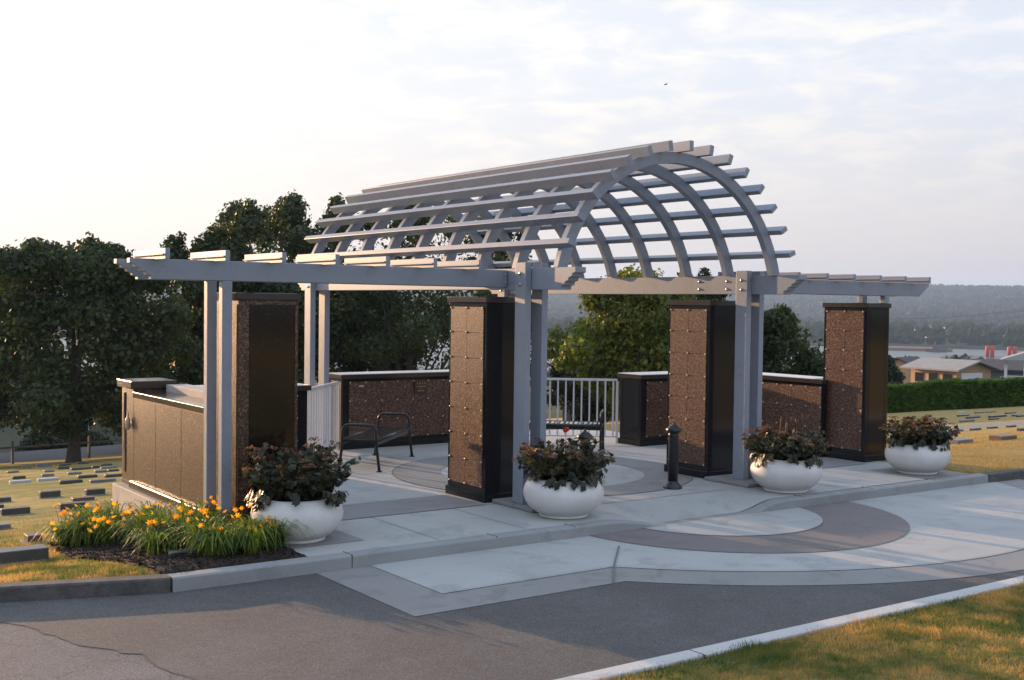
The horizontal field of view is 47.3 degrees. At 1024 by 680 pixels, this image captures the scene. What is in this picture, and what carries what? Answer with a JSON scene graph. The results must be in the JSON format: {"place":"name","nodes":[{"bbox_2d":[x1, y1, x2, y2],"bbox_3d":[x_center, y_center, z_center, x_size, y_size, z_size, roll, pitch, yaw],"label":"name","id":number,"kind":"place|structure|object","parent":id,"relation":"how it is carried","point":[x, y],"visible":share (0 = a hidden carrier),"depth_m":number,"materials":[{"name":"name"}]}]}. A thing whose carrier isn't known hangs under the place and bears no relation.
{"place":"outdoors","nodes":[
{"label":"outdoors","id":0,"kind":"place"},
{"bbox_2d":[0,591,196,679],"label":"drive","id":1,"kind":"structure","parent":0,"point":[28,653],"depth_m":7.57,"materials":[{"name":"asphalt"}]},
{"bbox_2d":[0,574,169,602],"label":"old kerb","id":2,"kind":"structure","parent":1,"relation":"on","point":[22,591],"depth_m":9.19,"materials":[{"name":"concrete"}]},
{"bbox_2d":[5,622,195,679],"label":"drive crack","id":3,"kind":"object","parent":1,"relation":"on","point":[113,649],"visible":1,"depth_m":7.76,"materials":[{"name":"grey asphalt"}]},
{"bbox_2d":[0,479,1023,679],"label":"asphalt patch","id":4,"kind":"object","parent":1,"relation":"on","point":[315,626],"visible":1,"depth_m":8.51,"materials":[{"name":"grey asphalt"}]},
{"bbox_2d":[317,479,1023,615],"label":"paving border","id":5,"kind":"object","parent":4,"relation":"on","point":[403,594],"visible":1,"depth_m":10.03,"materials":[{"name":"grey concrete"}]},
{"bbox_2d":[371,482,1023,592],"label":"paving field","id":6,"kind":"structure","parent":5,"relation":"on","point":[935,536],"depth_m":11.08,"materials":[{"name":"concrete"}]},
{"bbox_2d":[590,501,908,552],"bbox_3d":[2.952,1.994,12.239,3.994,0.001,1.890,-1,2,-35],"label":"paving ring","id":7,"kind":"object","parent":6,"relation":"on","point":[845,525],"visible":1,"depth_m":11.88,"materials":[{"name":"grey concrete"}]},
{"bbox_2d":[646,507,822,535],"bbox_3d":[2.638,1.976,12.543,2.410,0.001,1.030,-1,2,-35],"label":"paving disc","id":8,"kind":"object","parent":7,"relation":"on","point":[791,520],"visible":1,"depth_m":12.52,"materials":[{"name":"concrete"}]},
{"bbox_2d":[445,483,1023,591],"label":"paving joints","id":9,"kind":"object","parent":5,"relation":"on","point":[613,565],"visible":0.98,"depth_m":10.90,"materials":[{"name":"grey concrete"}]},
{"bbox_2d":[167,473,987,591],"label":"kerb","id":10,"kind":"structure","parent":1,"relation":"on","point":[217,577],"depth_m":11.07,"materials":[{"name":"concrete"}]},
{"bbox_2d":[343,479,931,658],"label":"kerb joints","id":11,"kind":"object","parent":10,"relation":"on","point":[704,655],"visible":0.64,"depth_m":10.29,"materials":[{"name":"grey concrete"}]},
{"bbox_2d":[555,576,1023,679],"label":"front kerb","id":12,"kind":"structure","parent":1,"relation":"on","point":[652,663],"depth_m":8.27,"materials":[{"name":"concrete"}]},
{"bbox_2d":[981,468,1023,482],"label":"old kerb","id":13,"kind":"structure","parent":1,"relation":"on","point":[1004,475],"depth_m":16.08,"materials":[{"name":"concrete"}]},
{"bbox_2d":[0,433,316,462],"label":"road","id":14,"kind":"structure","parent":0,"point":[35,455],"depth_m":57.05,"materials":[{"name":"grey asphalt"}]},
{"bbox_2d":[0,406,1023,582],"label":"lawn","id":15,"kind":"structure","parent":0,"point":[23,494],"depth_m":24.56,"materials":[{"name":"yellow plant"}]},
{"bbox_2d":[0,522,10,529],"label":"grave marker","id":16,"kind":"object","parent":15,"relation":"on","point":[5,525],"visible":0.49,"depth_m":14.82,"materials":[{"name":"grey stone"}]},
{"bbox_2d":[0,496,13,502],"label":"grave marker","id":17,"kind":"object","parent":15,"relation":"on","point":[5,499],"visible":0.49,"depth_m":20.96,"materials":[{"name":"stone"}]},
{"bbox_2d":[0,506,32,515],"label":"grave marker","id":18,"kind":"object","parent":15,"relation":"on","point":[11,511],"visible":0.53,"depth_m":17.35,"materials":[{"name":"stone"}]},
{"bbox_2d":[9,479,30,483],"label":"grave marker","id":19,"kind":"object","parent":15,"relation":"on","point":[19,481],"visible":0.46,"depth_m":29.27,"materials":[{"name":"white stone"}]},
{"bbox_2d":[0,544,49,565],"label":"grave marker","id":20,"kind":"object","parent":15,"relation":"on","point":[9,555],"visible":0.4,"depth_m":10.75,"materials":[{"name":"stone"}]},
{"bbox_2d":[20,532,44,543],"bbox_3d":[-5.225,2.214,12.757,0.220,0.200,0.265,-1,2,-35],"label":"grave marker","id":21,"kind":"object","parent":15,"relation":"on","point":[29,537],"visible":0.37,"depth_m":12.70,"materials":[{"name":"brown stone"}]},
{"bbox_2d":[0,327,67,431],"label":"broad tree","id":22,"kind":"object","parent":15,"relation":"on","point":[5,408],"visible":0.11,"depth_m":51.35,"materials":[{"name":"green plant"}]},
{"bbox_2d":[15,433,66,451],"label":"shrub","id":23,"kind":"object","parent":15,"relation":"on","point":[30,440],"visible":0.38,"depth_m":60.84,"materials":[{"name":"green plant"}]},
{"bbox_2d":[37,477,58,481],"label":"grave marker","id":24,"kind":"object","parent":15,"relation":"on","point":[47,479],"visible":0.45,"depth_m":29.55,"materials":[{"name":"white stone"}]},
{"bbox_2d":[36,490,62,498],"bbox_3d":[-8.528,2.904,21.578,0.430,0.240,0.195,-1,2,-35],"label":"grave marker","id":25,"kind":"object","parent":15,"relation":"on","point":[50,494],"visible":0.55,"depth_m":21.51,"materials":[{"name":"stone"}]},
{"bbox_2d":[59,479,82,484],"bbox_3d":[-10.292,3.360,27.283,0.510,0.192,0.130,-1,2,-35],"label":"grave marker","id":26,"kind":"object","parent":15,"relation":"on","point":[70,481],"visible":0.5,"depth_m":27.21,"materials":[{"name":"stone"}]},
{"bbox_2d":[55,501,87,511],"bbox_3d":[-6.676,2.580,17.762,0.450,0.224,0.195,-1,2,-35],"label":"grave marker","id":27,"kind":"object","parent":15,"relation":"on","point":[61,506],"visible":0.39,"depth_m":17.68,"materials":[{"name":"stone"}]},
{"bbox_2d":[68,496,96,501],"bbox_3d":[-7.277,2.755,19.835,0.430,0.184,0.195,-1,2,-35],"label":"grave marker","id":28,"kind":"object","parent":15,"relation":"on","point":[84,498],"visible":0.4,"depth_m":19.78,"materials":[{"name":"brown stone"}]},
{"bbox_2d":[77,474,96,478],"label":"grave marker","id":29,"kind":"object","parent":15,"relation":"on","point":[87,476],"visible":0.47,"depth_m":29.91,"materials":[{"name":"stone"}]},
{"bbox_2d":[65,431,113,446],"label":"shrub","id":30,"kind":"object","parent":15,"relation":"on","point":[96,436],"visible":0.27,"depth_m":63.71,"materials":[{"name":"green plant"}]},
{"bbox_2d":[82,488,106,495],"bbox_3d":[-7.655,2.847,21.473,0.410,0.232,0.195,-1,2,-35],"label":"grave marker","id":31,"kind":"object","parent":15,"relation":"on","point":[94,491],"visible":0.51,"depth_m":21.41,"materials":[{"name":"stone"}]},
{"bbox_2d":[0,231,203,462],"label":"broad tree","id":32,"kind":"object","parent":15,"relation":"on","point":[125,327],"visible":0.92,"depth_m":45.42,"materials":[{"name":"green plant"}]},
{"bbox_2d":[89,478,115,482],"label":"grave marker","id":33,"kind":"object","parent":15,"relation":"on","point":[102,480],"visible":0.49,"depth_m":26.70,"materials":[{"name":"grey stone"}]},
{"bbox_2d":[0,510,269,582],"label":"grass","id":34,"kind":"structure","parent":15,"relation":"on","point":[56,562],"depth_m":10.01,"materials":[{"name":"plant"}]},
{"bbox_2d":[76,280,203,433],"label":"broad tree","id":35,"kind":"object","parent":15,"relation":"on","point":[105,419],"visible":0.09,"depth_m":56.26,"materials":[{"name":"green plant"}]},
{"bbox_2d":[0,426,316,463],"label":"road fence","id":36,"kind":"object","parent":15,"relation":"on","point":[89,442],"visible":0.15,"depth_m":52.20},
{"bbox_2d":[48,540,305,573],"bbox_3d":[-3.657,2.046,11.475,1.634,0.459,4.240,-1,2,-35],"label":"mulch bed","id":37,"kind":"object","parent":15,"relation":"on","point":[225,564],"visible":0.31,"depth_m":10.20,"materials":[{"name":"brown wood"}]},
{"bbox_2d":[34,501,148,547],"bbox_3d":[-4.236,1.885,12.018,1.393,0.417,1.303,1,2,13],"label":"daylily clump","id":38,"kind":"object","parent":37,"relation":"on","point":[84,528],"visible":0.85,"depth_m":11.71,"materials":[{"name":"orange plant"}]},
{"bbox_2d":[87,499,194,543],"bbox_3d":[-3.765,1.852,11.992,1.160,0.440,1.670,-1,2,-35],"label":"daylily clump","id":39,"kind":"object","parent":37,"relation":"on","point":[154,506],"visible":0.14,"depth_m":12.22,"materials":[{"name":"orange plant"}]},
{"bbox_2d":[101,502,233,555],"bbox_3d":[-3.144,1.756,10.899,1.212,0.418,1.379,-1,2,-35],"label":"daylily clump","id":40,"kind":"object","parent":37,"relation":"on","point":[147,528],"visible":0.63,"depth_m":10.67,"materials":[{"name":"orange plant"}]},
{"bbox_2d":[168,544,196,555],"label":"stone slab","id":41,"kind":"structure","parent":37,"relation":"on","point":[172,551],"depth_m":10.38,"materials":[{"name":"stone"}]},
{"bbox_2d":[154,496,250,526],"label":"daylily clump","id":42,"kind":"object","parent":37,"relation":"on","point":[196,510],"visible":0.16,"depth_m":11.31,"materials":[{"name":"orange plant"}]},
{"bbox_2d":[156,504,314,555],"bbox_3d":[-2.403,1.688,10.421,1.422,0.434,1.086,-1,2,-35],"label":"daylily clump","id":43,"kind":"object","parent":37,"relation":"on","point":[227,539],"visible":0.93,"depth_m":10.27,"materials":[{"name":"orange plant"}]},
{"bbox_2d":[151,223,303,384],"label":"broad tree","id":44,"kind":"object","parent":15,"relation":"on","point":[236,246],"visible":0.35,"depth_m":55.22,"materials":[{"name":"green plant"}]},
{"bbox_2d":[202,189,403,383],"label":"tall tree","id":45,"kind":"object","parent":15,"relation":"on","point":[284,225],"visible":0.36,"depth_m":58.87,"materials":[{"name":"green plant"}]},
{"bbox_2d":[315,246,427,371],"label":"broad tree","id":46,"kind":"object","parent":15,"relation":"on","point":[392,364],"visible":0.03,"depth_m":61.16,"materials":[{"name":"green plant"}]},
{"bbox_2d":[315,204,508,382],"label":"airy tree","id":47,"kind":"object","parent":15,"relation":"on","point":[412,327],"visible":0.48,"depth_m":57.81,"materials":[{"name":"green plant"}]},
{"bbox_2d":[459,220,549,381],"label":"broad tree","id":48,"kind":"object","parent":15,"relation":"on","point":[500,256],"visible":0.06,"depth_m":65.52,"materials":[{"name":"green plant"}]},
{"bbox_2d":[546,354,615,421],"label":"tree","id":49,"kind":"object","parent":15,"relation":"on","point":[577,402],"visible":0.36,"depth_m":54.40,"materials":[{"name":"green plant"}]},
{"bbox_2d":[554,368,642,421],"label":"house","id":50,"kind":"structure","parent":15,"relation":"on","point":[568,416],"depth_m":63.62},
{"bbox_2d":[284,478,932,556],"bbox_3d":[0.104,2.600,16.003,9.730,1.470,7.080,-1,2,-35],"label":"terrace foundation","id":51,"kind":"object","parent":15,"relation":"on","point":[769,499],"depth_m":14.50,"materials":[{"name":"concrete"}]},
{"bbox_2d":[122,429,967,556],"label":"terrace","id":52,"kind":"structure","parent":51,"relation":"on","point":[363,486],"depth_m":13.57,"materials":[{"name":"concrete"}]},
{"bbox_2d":[117,378,176,483],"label":"wall pier","id":53,"kind":"structure","parent":52,"relation":"on","point":[129,386],"depth_m":14.30,"materials":[{"name":"brown stone"}]},
{"bbox_2d":[112,384,203,515],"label":"side wall","id":54,"kind":"structure","parent":52,"relation":"on","point":[168,442],"depth_m":13.25,"materials":[{"name":"stone"}]},
{"bbox_2d":[195,383,310,460],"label":"columbarium wall","id":55,"kind":"structure","parent":52,"relation":"on","point":[302,389],"depth_m":15.09,"materials":[{"name":"stone"}]},
{"bbox_2d":[216,292,300,523],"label":"columbarium pillar","id":56,"kind":"structure","parent":52,"relation":"on","point":[264,361],"depth_m":11.49,"materials":[{"name":"black stone"}]},
{"bbox_2d":[307,381,339,451],"bbox_3d":[-2.744,1.161,16.632,0.040,1.035,1.936,1,2,8],"label":"railing","id":57,"kind":"object","parent":52,"relation":"on","point":[330,420],"visible":0.51,"depth_m":16.91,"materials":[{"name":"white metal"}]},
{"bbox_2d":[339,412,414,471],"bbox_3d":[-1.864,1.391,16.174,0.630,0.632,1.660,1,2,11],"label":"bench","id":58,"kind":"object","parent":52,"relation":"on","point":[377,435],"visible":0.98,"depth_m":15.85,"materials":[{"name":"grey metal"}]},
{"bbox_2d":[329,369,448,449],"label":"columbarium wall","id":59,"kind":"structure","parent":52,"relation":"on","point":[420,398],"depth_m":18.10,"materials":[{"name":"stone"}]},
{"bbox_2d":[445,296,514,502],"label":"columbarium pillar","id":60,"kind":"structure","parent":52,"relation":"on","point":[481,393],"depth_m":13.20,"materials":[{"name":"black stone"}]},
{"bbox_2d":[492,497,536,512],"bbox_3d":[0.255,1.808,12.959,0.640,0.043,0.760,-1,2,-35],"label":"post pad","id":61,"kind":"object","parent":52,"relation":"on","point":[507,501],"visible":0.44,"depth_m":12.80,"materials":[{"name":"grey concrete"}]},
{"bbox_2d":[114,140,930,519],"bbox_3d":[0.120,-0.249,15.881,11.940,4.213,6.790,-1,2,-35],"label":"pergola","id":62,"kind":"object","parent":52,"relation":"on","point":[598,178],"visible":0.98,"depth_m":14.19,"materials":[{"name":"white wood"}]},
{"bbox_2d":[523,477,603,518],"bbox_3d":[0.544,1.649,12.360,0.856,0.402,0.856,-1,2,-35],"label":"planter","id":63,"kind":"object","parent":52,"relation":"on","point":[566,502],"visible":0.71,"depth_m":12.03,"materials":[{"name":"white stone"}]},
{"bbox_2d":[512,427,615,491],"bbox_3d":[0.533,1.250,12.328,1.064,0.668,1.062,-1,2,-35],"label":"bedding plant","id":64,"kind":"object","parent":63,"relation":"in","point":[574,466],"visible":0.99,"depth_m":12.10,"materials":[{"name":"green plant"}]},
{"bbox_2d":[529,410,604,453],"bbox_3d":[0.576,1.368,17.885,1.660,0.632,0.630,1,2,9],"label":"bench","id":65,"kind":"object","parent":52,"relation":"on","point":[576,425],"visible":0.54,"depth_m":17.62,"materials":[{"name":"grey metal"}]},
{"bbox_2d":[529,378,618,442],"bbox_3d":[0.550,1.130,18.962,2.337,1.035,0.040,1,2,3],"label":"railing","id":66,"kind":"object","parent":52,"relation":"on","point":[597,380],"visible":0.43,"depth_m":18.90,"materials":[{"name":"white metal"}]},
{"bbox_2d":[577,429,592,452],"bbox_3d":[0.831,1.420,13.403,0.236,0.810,0.236,-1,2,-35],"label":"bollard","id":67,"kind":"object","parent":52,"relation":"on","point":[584,435],"visible":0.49,"depth_m":13.34,"materials":[{"name":"black metal"}]},
{"bbox_2d":[343,436,894,538],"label":"terrace joints","id":68,"kind":"object","parent":52,"relation":"on","point":[522,527],"visible":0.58,"depth_m":13.56,"materials":[{"name":"grey concrete"}]},
{"bbox_2d":[283,453,965,548],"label":"terrace bands","id":69,"kind":"object","parent":52,"relation":"on","point":[425,472],"visible":0.47,"depth_m":14.39,"materials":[{"name":"grey concrete"}]},
{"bbox_2d":[250,494,342,543],"bbox_3d":[-2.011,1.661,10.948,0.856,0.402,0.856,-1,2,-35],"label":"planter","id":70,"kind":"object","parent":69,"relation":"on","point":[321,519],"visible":0.53,"depth_m":10.61,"materials":[{"name":"white concrete"}]},
{"bbox_2d":[242,436,360,512],"bbox_3d":[-1.969,1.239,10.946,1.090,0.688,1.068,0,2,-12],"label":"bedding plant","id":71,"kind":"object","parent":70,"relation":"in","point":[301,481],"visible":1,"depth_m":10.70,"materials":[{"name":"green plant"}]},
{"bbox_2d":[885,442,950,474],"bbox_3d":[5.519,1.601,15.923,0.856,0.402,0.856,-1,2,-35],"label":"planter","id":72,"kind":"object","parent":69,"relation":"on","point":[909,459],"visible":0.77,"depth_m":15.60,"materials":[{"name":"white stone"}]},
{"bbox_2d":[879,413,960,451],"bbox_3d":[5.544,1.248,15.878,1.062,0.541,0.979,2,2,33],"label":"bedding plant","id":73,"kind":"object","parent":72,"relation":"in","point":[925,430],"visible":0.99,"depth_m":15.68,"materials":[{"name":"green plant"}]},
{"bbox_2d":[617,371,667,446],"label":"columbarium wall","id":74,"kind":"structure","parent":52,"relation":"on","point":[643,408],"depth_m":18.64,"materials":[{"name":"stone"}]},
{"bbox_2d":[663,422,681,489],"bbox_3d":[1.970,1.407,14.286,0.236,0.810,0.236,-1,2,-35],"label":"bollard","id":75,"kind":"object","parent":52,"relation":"on","point":[673,430],"visible":1,"depth_m":14.23,"materials":[{"name":"black metal"}]},
{"bbox_2d":[664,300,735,478],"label":"columbarium pillar","id":76,"kind":"structure","parent":52,"relation":"on","point":[701,368],"depth_m":15.24,"materials":[{"name":"black stone"}]},
{"bbox_2d":[704,474,760,487],"bbox_3d":[2.985,1.782,14.900,0.740,0.043,0.760,-1,2,-35],"label":"post pad","id":77,"kind":"object","parent":52,"relation":"on","point":[730,480],"visible":0.5,"depth_m":14.70,"materials":[{"name":"grey concrete"}]},
{"bbox_2d":[750,457,821,492],"bbox_3d":[3.334,1.626,14.234,0.856,0.402,0.856,-1,2,-35],"label":"planter","id":78,"kind":"object","parent":52,"relation":"on","point":[781,476],"visible":0.82,"depth_m":13.90,"materials":[{"name":"white stone"}]},
{"bbox_2d":[740,413,835,468],"bbox_3d":[3.354,1.223,14.222,1.070,0.652,1.063,-1,2,-35],"label":"bedding plant","id":79,"kind":"object","parent":78,"relation":"in","point":[794,448],"visible":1,"depth_m":14.07,"materials":[{"name":"green plant"}]},
{"bbox_2d":[761,372,827,456],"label":"columbarium wall","id":80,"kind":"structure","parent":52,"relation":"on","point":[786,397],"depth_m":17.80,"materials":[{"name":"stone"}]},
{"bbox_2d":[823,303,891,461],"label":"columbarium pillar","id":81,"kind":"structure","parent":52,"relation":"on","point":[855,360],"depth_m":17.08,"materials":[{"name":"black stone"}]},
{"bbox_2d":[547,263,696,419],"bbox_3d":[3.818,0.431,39.565,5.720,6.023,5.394,1,2,22],"label":"bright tree","id":82,"kind":"object","parent":15,"relation":"on","point":[637,324],"visible":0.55,"depth_m":38.67,"materials":[{"name":"green plant"}]},
{"bbox_2d":[629,267,763,367],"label":"bright tree","id":83,"kind":"object","parent":15,"relation":"on","point":[705,271],"visible":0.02,"depth_m":44.83,"materials":[{"name":"green plant"}]},
{"bbox_2d":[763,303,823,376],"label":"tree","id":84,"kind":"object","parent":15,"relation":"on","point":[781,331],"visible":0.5,"depth_m":45.75,"materials":[{"name":"green plant"}]},
{"bbox_2d":[888,355,905,384],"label":"tree","id":85,"kind":"object","parent":15,"relation":"on","point":[896,376],"visible":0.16,"depth_m":73.64,"materials":[{"name":"green plant"}]},
{"bbox_2d":[887,376,1023,412],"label":"hedge","id":86,"kind":"object","parent":15,"relation":"on","point":[954,393],"visible":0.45,"depth_m":42.57,"materials":[{"name":"green plant"}]},
{"bbox_2d":[945,438,972,444],"bbox_3d":[7.859,1.831,20.556,0.440,0.186,0.260,-1,2,-35],"label":"grave marker","id":87,"kind":"object","parent":15,"relation":"on","point":[956,441],"visible":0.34,"depth_m":20.45,"materials":[{"name":"grey stone"}]},
{"bbox_2d":[989,434,1016,440],"bbox_3d":[8.730,1.787,20.806,0.470,0.192,0.260,-1,2,-35],"label":"grave marker","id":88,"kind":"object","parent":15,"relation":"on","point":[1001,437],"visible":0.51,"depth_m":20.72,"materials":[{"name":"brown stone"}]},
{"bbox_2d":[0,0,1023,286],"label":"sky","id":89,"kind":"structure","parent":0,"point":[886,137],"materials":[{"name":"white"}]},
{"bbox_2d":[51,338,1023,371],"bbox_3d":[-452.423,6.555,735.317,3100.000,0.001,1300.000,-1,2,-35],"label":"river","id":90,"kind":"structure","parent":0,"point":[897,353],"depth_m":914.17,"materials":[{"name":"grey liquid"}]},
{"bbox_2d":[888,346,952,351],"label":"barge","id":91,"kind":"object","parent":90,"relation":"on","point":[900,348],"visible":0.39,"depth_m":976.57,"materials":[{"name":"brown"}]},
{"bbox_2d":[925,345,948,351],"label":"tugboat","id":92,"kind":"object","parent":90,"relation":"on","point":[936,348],"visible":1,"depth_m":957.28},
{"bbox_2d":[940,354,1004,359],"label":"dock","id":93,"kind":"object","parent":90,"relation":"in","point":[978,356],"visible":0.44,"depth_m":844.38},
{"bbox_2d":[58,318,1023,432],"bbox_3d":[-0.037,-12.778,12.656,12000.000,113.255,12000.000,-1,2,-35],"label":"terrain","id":94,"kind":"structure","parent":0,"point":[957,345],"depth_m":1040.47,"materials":[{"name":"green plant"}]},
{"bbox_2d":[0,368,121,452],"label":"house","id":95,"kind":"structure","parent":94,"relation":"on","point":[8,435],"depth_m":64.76,"materials":[{"name":"grey paint"}]},
{"bbox_2d":[58,420,88,441],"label":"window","id":96,"kind":"structure","parent":95,"relation":"in","point":[60,438],"depth_m":65.55,"materials":[{"name":"black"}]},
{"bbox_2d":[55,283,1023,324],"bbox_3d":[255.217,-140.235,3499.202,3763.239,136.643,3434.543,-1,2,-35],"label":"forest","id":97,"kind":"object","parent":94,"relation":"on","point":[931,301],"visible":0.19,"depth_m":2804.31,"materials":[{"name":"green plant"}]},
{"bbox_2d":[57,311,1023,346],"bbox_3d":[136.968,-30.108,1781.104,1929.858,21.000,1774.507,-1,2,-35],"label":"riverside trees","id":98,"kind":"object","parent":94,"relation":"on","point":[968,333],"visible":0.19,"depth_m":1159.18,"materials":[{"name":"green plant"}]},
{"bbox_2d":[433,353,983,385],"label":"valley trees","id":99,"kind":"object","parent":94,"relation":"on","point":[965,355],"visible":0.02,"depth_m":382.84,"materials":[{"name":"green plant"}]},
{"bbox_2d":[895,356,919,383],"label":"house","id":100,"kind":"structure","parent":94,"relation":"on","point":[900,361],"depth_m":154.21,"materials":[{"name":"beige paint"}]},
{"bbox_2d":[900,357,1001,382],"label":"house","id":101,"kind":"structure","parent":94,"relation":"on","point":[924,369],"depth_m":138.59,"materials":[{"name":"beige"}]},
{"bbox_2d":[915,372,923,381],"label":"window","id":102,"kind":"structure","parent":101,"relation":"in","point":[919,376],"depth_m":140.58,"materials":[{"name":"grey glass"}]},
{"bbox_2d":[961,373,982,379],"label":"garage door","id":103,"kind":"structure","parent":101,"relation":"in","point":[963,375],"depth_m":137.46,"materials":[{"name":"white"}]},
{"bbox_2d":[962,358,1023,378],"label":"house","id":104,"kind":"structure","parent":94,"relation":"on","point":[1015,368],"depth_m":152.05,"materials":[{"name":"grey"}]},
{"bbox_2d":[1000,352,1023,377],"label":"porch","id":105,"kind":"object","parent":94,"relation":"on","point":[1018,357],"visible":0.39,"depth_m":108.15,"materials":[{"name":"white"}]},
{"bbox_2d":[593,576,1023,679],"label":"front lawn","id":106,"kind":"structure","parent":0,"point":[877,663],"depth_m":7.84,"materials":[{"name":"green plant"}]},
{"bbox_2d":[882,429,1023,474],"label":"grass","id":107,"kind":"structure","parent":0,"point":[980,444],"depth_m":18.18,"materials":[{"name":"yellow plant"}]},
{"bbox_2d":[939,421,1023,429],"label":"path","id":108,"kind":"structure","parent":0,"point":[987,425],"depth_m":26.55,"materials":[{"name":"concrete"}]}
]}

